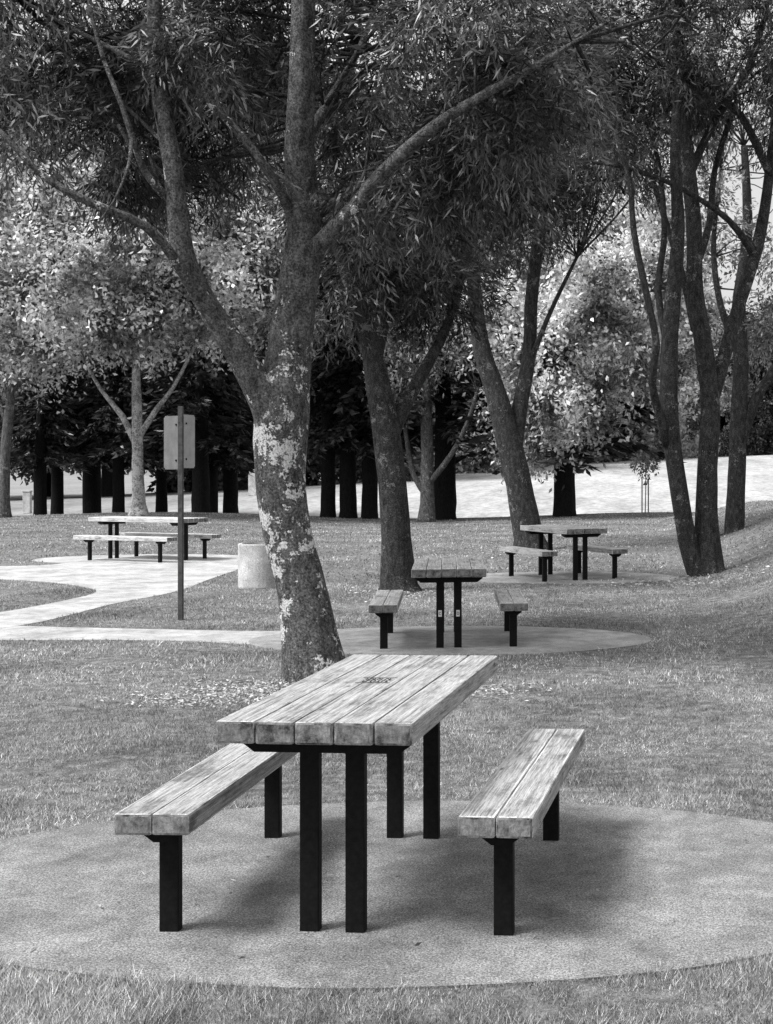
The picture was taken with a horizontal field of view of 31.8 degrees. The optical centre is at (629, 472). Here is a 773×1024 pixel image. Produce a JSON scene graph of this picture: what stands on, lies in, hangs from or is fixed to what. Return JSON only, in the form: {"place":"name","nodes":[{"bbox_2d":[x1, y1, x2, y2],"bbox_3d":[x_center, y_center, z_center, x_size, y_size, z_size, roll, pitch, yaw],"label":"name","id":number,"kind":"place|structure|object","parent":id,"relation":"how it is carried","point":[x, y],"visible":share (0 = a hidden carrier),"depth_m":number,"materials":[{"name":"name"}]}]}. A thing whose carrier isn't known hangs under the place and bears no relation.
{"place":"outdoors","nodes":[
{"label":"outdoors","id":0,"kind":"place"},
{"bbox_2d":[0,561,237,628],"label":"path","id":1,"kind":"structure","parent":0,"point":[116,583],"depth_m":20.10,"materials":[{"name":"concrete"}]},
{"bbox_2d":[0,626,280,644],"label":"path","id":2,"kind":"structure","parent":0,"point":[62,633],"depth_m":13.31,"materials":[{"name":"concrete"}]},
{"bbox_2d":[0,455,772,1023],"bbox_3d":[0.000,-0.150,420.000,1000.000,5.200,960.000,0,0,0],"label":"ground","id":3,"kind":"structure","parent":0,"point":[614,487],"depth_m":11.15,"materials":[{"name":"plant"}]},
{"bbox_2d":[22,491,32,512],"bbox_3d":[-28.409,1.411,62.000,0.396,1.080,0.252,0,0,0],"label":"utility cabinet","id":4,"kind":"object","parent":3,"relation":"on","point":[27,501],"visible":1,"depth_m":61.89,"materials":[{"name":"concrete"}]},
{"bbox_2d":[0,360,83,421],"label":"background tree","id":5,"kind":"object","parent":3,"relation":"on","point":[3,393],"visible":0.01,"depth_m":88.49,"materials":[{"name":"grey plant"}]},
{"bbox_2d":[0,349,93,514],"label":"conifer tree","id":6,"kind":"object","parent":3,"relation":"on","point":[42,458],"visible":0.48,"depth_m":52.80,"materials":[{"name":"black plant"}]},
{"bbox_2d":[16,465,82,496],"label":"background tree","id":7,"kind":"object","parent":3,"relation":"on","point":[49,482],"depth_m":109.51,"materials":[{"name":"black plant"}]},
{"bbox_2d":[0,188,107,517],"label":"broad leaved tree","id":8,"kind":"object","parent":3,"relation":"on","point":[7,413],"visible":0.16,"depth_m":46.84,"materials":[{"name":"grey plant"}]},
{"bbox_2d":[0,345,127,514],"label":"conifer tree","id":9,"kind":"object","parent":3,"relation":"on","point":[57,490],"visible":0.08,"depth_m":54.77,"materials":[{"name":"black plant"}]},
{"bbox_2d":[0,351,167,496],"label":"background tree","id":10,"kind":"object","parent":3,"relation":"on","point":[106,482],"visible":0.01,"depth_m":90.60,"materials":[{"name":"grey plant"}]},
{"bbox_2d":[15,344,155,513],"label":"conifer tree","id":11,"kind":"object","parent":3,"relation":"on","point":[91,492],"visible":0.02,"depth_m":56.69,"materials":[{"name":"black plant"}]},
{"bbox_2d":[61,345,172,512],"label":"conifer tree","id":12,"kind":"object","parent":3,"relation":"on","point":[107,425],"visible":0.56,"depth_m":53.54,"materials":[{"name":"black plant"}]},
{"bbox_2d":[33,554,237,563],"bbox_3d":[-9.098,1.685,24.900,4.203,0.089,2.700,0,0,0],"label":"concrete pad","id":13,"kind":"object","parent":3,"relation":"on","point":[144,559],"visible":0.45,"depth_m":24.66,"materials":[{"name":"white concrete"}]},
{"bbox_2d":[73,535,176,562],"bbox_3d":[-9.275,1.430,24.144,2.204,0.503,0.261,0,0,22],"label":"picnic bench","id":14,"kind":"object","parent":13,"relation":"on","point":[90,539],"visible":0.81,"depth_m":24.03,"materials":[{"name":"grey wood"}]},
{"bbox_2d":[88,516,207,559],"bbox_3d":[-9.050,1.266,24.700,2.253,0.831,0.685,0,0,22],"label":"picnic table","id":15,"kind":"object","parent":13,"relation":"on","point":[110,521],"visible":0.66,"depth_m":24.56,"materials":[{"name":"grey wood"}]},
{"bbox_2d":[120,532,220,558],"bbox_3d":[-8.825,1.430,25.256,2.204,0.503,0.261,0,0,22],"label":"picnic bench","id":16,"kind":"object","parent":13,"relation":"on","point":[204,538],"visible":0.66,"depth_m":25.10,"materials":[{"name":"grey wood"}]},
{"bbox_2d":[109,340,196,511],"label":"conifer tree","id":17,"kind":"object","parent":3,"relation":"on","point":[160,475],"visible":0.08,"depth_m":55.77,"materials":[{"name":"black plant"}]},
{"bbox_2d":[164,406,194,619],"bbox_3d":[-5.085,0.480,14.765,0.305,2.420,0.319,0,0,0],"label":"park sign","id":18,"kind":"object","parent":3,"relation":"on","point":[179,442],"visible":0.91,"depth_m":14.68,"materials":[{"name":"grey metal"}]},
{"bbox_2d":[112,314,261,512],"bbox_3d":[-17.035,-3.619,52.991,6.784,11.414,6.404,0,0,22],"label":"conifer tree","id":19,"kind":"object","parent":3,"relation":"on","point":[199,404],"visible":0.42,"depth_m":52.69,"materials":[{"name":"black plant"}]},
{"bbox_2d":[0,8,374,515],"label":"broad leaved tree","id":20,"kind":"object","parent":3,"relation":"on","point":[81,297],"visible":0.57,"depth_m":43.83,"materials":[{"name":"grey plant"}]},
{"bbox_2d":[162,338,254,512],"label":"conifer tree","id":21,"kind":"object","parent":3,"relation":"on","point":[223,459],"visible":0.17,"depth_m":54.80,"materials":[{"name":"black plant"}]},
{"bbox_2d":[156,322,263,512],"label":"conifer tree","id":22,"kind":"object","parent":3,"relation":"on","point":[230,491],"visible":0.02,"depth_m":56.73,"materials":[{"name":"black plant"}]},
{"bbox_2d":[167,179,271,491],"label":"background tree","id":23,"kind":"object","parent":3,"relation":"on","point":[220,413],"depth_m":103.90,"materials":[{"name":"grey plant"}]},
{"bbox_2d":[248,471,255,495],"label":"utility cabinet","id":24,"kind":"object","parent":3,"relation":"on","point":[251,486],"visible":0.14,"depth_m":79.85,"materials":[{"name":"concrete"}]},
{"bbox_2d":[238,542,275,588],"bbox_3d":[-5.269,1.334,18.821,0.644,0.632,0.644,0,0,0],"label":"trash bin","id":25,"kind":"object","parent":3,"relation":"on","point":[254,570],"visible":0.64,"depth_m":18.52,"materials":[{"name":"concrete"}]},
{"bbox_2d":[144,182,420,492],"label":"background tree","id":26,"kind":"object","parent":3,"relation":"on","point":[313,470],"visible":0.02,"depth_m":98.88,"materials":[{"name":"black plant"}]},
{"bbox_2d":[307,222,365,517],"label":"conifer tree","id":27,"kind":"object","parent":3,"relation":"on","point":[328,420],"visible":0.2,"depth_m":49.25,"materials":[{"name":"black plant"}]},
{"bbox_2d":[0,0,680,683],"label":"willow leaved tree","id":28,"kind":"object","parent":3,"relation":"on","point":[150,72],"visible":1,"depth_m":10.30,"materials":[{"name":"grey plant"}]},
{"bbox_2d":[306,260,406,517],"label":"conifer tree","id":29,"kind":"object","parent":3,"relation":"on","point":[348,499],"visible":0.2,"depth_m":48.92,"materials":[{"name":"black plant"}]},
{"bbox_2d":[306,241,434,518],"bbox_3d":[-9.717,-4.341,49.677,4.668,12.916,5.104,0,0,-43],"label":"conifer tree","id":30,"kind":"object","parent":3,"relation":"on","point":[369,504],"visible":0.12,"depth_m":49.21,"materials":[{"name":"black plant"}]},
{"bbox_2d":[0,801,772,990],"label":"concrete pad","id":31,"kind":"object","parent":3,"relation":"on","point":[67,880],"visible":0.61,"depth_m":5.02,"materials":[{"name":"grey concrete"}]},
{"bbox_2d":[115,743,296,931],"bbox_3d":[-1.622,1.431,5.310,0.261,0.502,1.562,0,0,2],"label":"picnic bench","id":32,"kind":"object","parent":31,"relation":"on","point":[168,815],"visible":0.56,"depth_m":4.78,"materials":[{"name":"grey wood"}]},
{"bbox_2d":[216,654,497,932],"bbox_3d":[-1.014,1.265,5.305,0.685,0.834,1.666,0,0,4],"label":"picnic table","id":33,"kind":"object","parent":31,"relation":"on","point":[356,709],"visible":0.87,"depth_m":4.69,"materials":[{"name":"grey wood"}]},
{"bbox_2d":[29,834,755,960],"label":"fallen leaves","id":34,"kind":"object","parent":31,"relation":"on","point":[416,944],"visible":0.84,"depth_m":4.73,"materials":[{"name":"grey plant"}]},
{"bbox_2d":[458,729,584,935],"bbox_3d":[-0.396,1.431,5.270,0.261,0.502,1.562,0,0,5],"label":"picnic bench","id":35,"kind":"object","parent":31,"relation":"on","point":[515,798],"visible":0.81,"depth_m":4.79,"materials":[{"name":"grey wood"}]},
{"bbox_2d":[240,28,574,592],"bbox_3d":[-3.086,-2.292,18.936,4.875,8.218,4.901,0,0,-44],"label":"willow leaved tree","id":36,"kind":"object","parent":3,"relation":"on","point":[388,418],"visible":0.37,"depth_m":18.09,"materials":[{"name":"grey plant"}]},
{"bbox_2d":[318,235,500,479],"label":"background tree","id":37,"kind":"object","parent":3,"relation":"on","point":[472,466],"visible":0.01,"depth_m":116.02,"materials":[{"name":"grey plant"}]},
{"bbox_2d":[58,546,772,709],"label":"leaf litter","id":38,"kind":"object","parent":3,"relation":"on","point":[246,695],"visible":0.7,"depth_m":9.82,"materials":[{"name":"plant"}]},
{"bbox_2d":[353,297,500,521],"bbox_3d":[-6.866,-2.557,46.461,5.768,8.882,5.999,0,0,-42],"label":"slender tree","id":39,"kind":"object","parent":3,"relation":"on","point":[425,486],"visible":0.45,"depth_m":46.27,"materials":[{"name":"grey plant"}]},
{"bbox_2d":[340,251,549,519],"bbox_3d":[-7.067,-3.539,48.641,7.685,11.301,8.140,0,0,-42],"label":"slender tree","id":40,"kind":"object","parent":3,"relation":"on","point":[445,433],"visible":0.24,"depth_m":48.12,"materials":[{"name":"black plant"}]},
{"bbox_2d":[249,626,651,655],"bbox_3d":[-1.749,1.685,12.909,3.940,0.089,2.234,0,0,0],"label":"concrete pad","id":41,"kind":"object","parent":3,"relation":"on","point":[476,640],"visible":0.62,"depth_m":12.80,"materials":[{"name":"grey concrete"}]},
{"bbox_2d":[368,590,402,648],"bbox_3d":[-2.361,1.469,12.808,0.261,0.503,1.560,0,0,-8],"label":"picnic bench","id":42,"kind":"object","parent":41,"relation":"on","point":[384,605],"visible":0.83,"depth_m":12.19,"materials":[{"name":"grey wood"}]},
{"bbox_2d":[411,557,485,647],"bbox_3d":[-1.767,1.304,12.890,0.685,0.831,1.666,0,0,-8],"label":"picnic table","id":43,"kind":"object","parent":41,"relation":"on","point":[457,571],"visible":0.91,"depth_m":12.26,"materials":[{"name":"grey wood"}]},
{"bbox_2d":[494,588,527,646],"bbox_3d":[-1.173,1.469,12.971,0.261,0.503,1.560,0,0,-8],"label":"picnic bench","id":44,"kind":"object","parent":41,"relation":"on","point":[512,603],"visible":0.84,"depth_m":12.36,"materials":[{"name":"grey wood"}]},
{"bbox_2d":[467,307,551,466],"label":"background tree","id":45,"kind":"object","parent":3,"relation":"on","point":[535,464],"depth_m":134.60,"materials":[{"name":"grey plant"}]},
{"bbox_2d":[357,5,699,549],"bbox_3d":[-2.274,-3.951,27.876,7.385,11.498,7.944,0,0,-45],"label":"willow leaved tree","id":46,"kind":"object","parent":3,"relation":"on","point":[508,423],"visible":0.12,"depth_m":27.82,"materials":[{"name":"grey plant"}]},
{"bbox_2d":[433,346,686,516],"bbox_3d":[-2.417,-2.180,48.004,9.377,8.301,8.436,0,0,-36],"label":"conifer tree","id":47,"kind":"object","parent":3,"relation":"on","point":[564,503],"visible":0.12,"depth_m":47.61,"materials":[{"name":"black plant"}]},
{"bbox_2d":[471,571,676,583],"bbox_3d":[-1.000,1.685,20.501,3.500,0.089,2.401,0,0,0],"label":"concrete pad","id":48,"kind":"object","parent":3,"relation":"on","point":[555,577],"visible":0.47,"depth_m":20.45,"materials":[{"name":"grey concrete"}]},
{"bbox_2d":[499,546,557,581],"bbox_3d":[-1.562,1.431,20.203,0.261,0.503,1.560,0,0,-30],"label":"picnic bench","id":49,"kind":"object","parent":48,"relation":"on","point":[542,554],"visible":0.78,"depth_m":19.96,"materials":[{"name":"grey wood"}]},
{"bbox_2d":[520,525,606,579],"bbox_3d":[-1.040,1.266,20.500,0.685,0.831,1.666,0,0,-30],"label":"picnic table","id":50,"kind":"object","parent":48,"relation":"on","point":[573,532],"visible":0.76,"depth_m":20.01,"materials":[{"name":"grey wood"}]},
{"bbox_2d":[567,544,627,578],"bbox_3d":[-0.518,1.431,20.796,0.261,0.503,1.560,0,0,-30],"label":"picnic bench","id":51,"kind":"object","parent":48,"relation":"on","point":[614,553],"visible":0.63,"depth_m":20.27,"materials":[{"name":"grey wood"}]},
{"bbox_2d":[425,148,738,493],"bbox_3d":[-1.442,-5.192,46.172,11.423,13.893,10.219,0,0,0],"label":"broad leaved tree","id":52,"kind":"object","parent":3,"relation":"on","point":[594,352],"visible":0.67,"depth_m":43.58,"materials":[{"name":"grey plant"}]},
{"bbox_2d":[576,426,621,462],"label":"background tree","id":53,"kind":"object","parent":3,"relation":"on","point":[599,456],"depth_m":143.55,"materials":[{"name":"grey plant"}]},
{"bbox_2d":[488,0,772,576],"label":"willow leaved tree","id":54,"kind":"object","parent":3,"relation":"on","point":[700,546],"visible":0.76,"depth_m":20.43,"materials":[{"name":"grey plant"}]},
{"bbox_2d":[626,434,660,512],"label":"sapling","id":55,"kind":"object","parent":3,"relation":"on","point":[653,466],"visible":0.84,"depth_m":49.98,"materials":[{"name":"grey plant"}]},
{"bbox_2d":[582,234,713,461],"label":"background tree","id":56,"kind":"object","parent":3,"relation":"on","point":[640,430],"visible":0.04,"depth_m":147.51,"materials":[{"name":"grey plant"}]},
{"bbox_2d":[623,270,729,460],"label":"background tree","id":57,"kind":"object","parent":3,"relation":"on","point":[685,447],"visible":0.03,"depth_m":150.61,"materials":[{"name":"grey plant"}]},
{"bbox_2d":[648,22,772,535],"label":"willow leaved tree","id":58,"kind":"object","parent":3,"relation":"on","point":[742,414],"visible":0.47,"depth_m":28.93,"materials":[{"name":"grey plant"}]},
{"bbox_2d":[687,304,755,457],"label":"background tree","id":59,"kind":"object","parent":3,"relation":"on","point":[717,327],"visible":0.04,"depth_m":171.26,"materials":[{"name":"grey plant"}]},
{"bbox_2d":[720,410,729,430],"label":"background tree","id":60,"kind":"object","parent":3,"relation":"on","point":[723,421],"visible":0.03,"depth_m":176.11,"materials":[{"name":"black plant"}]},
{"bbox_2d":[711,313,772,456],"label":"background tree","id":61,"kind":"object","parent":3,"relation":"on","point":[725,400],"visible":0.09,"depth_m":167.50,"materials":[{"name":"grey plant"}]},
{"bbox_2d":[718,288,772,456],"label":"background tree","id":62,"kind":"object","parent":3,"relation":"on","point":[760,440],"visible":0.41,"depth_m":161.42,"materials":[{"name":"grey plant"}]},
{"bbox_2d":[0,0,772,475],"label":"sky","id":63,"kind":"structure","parent":0,"point":[756,192],"materials":[{"name":"white"}]}
]}

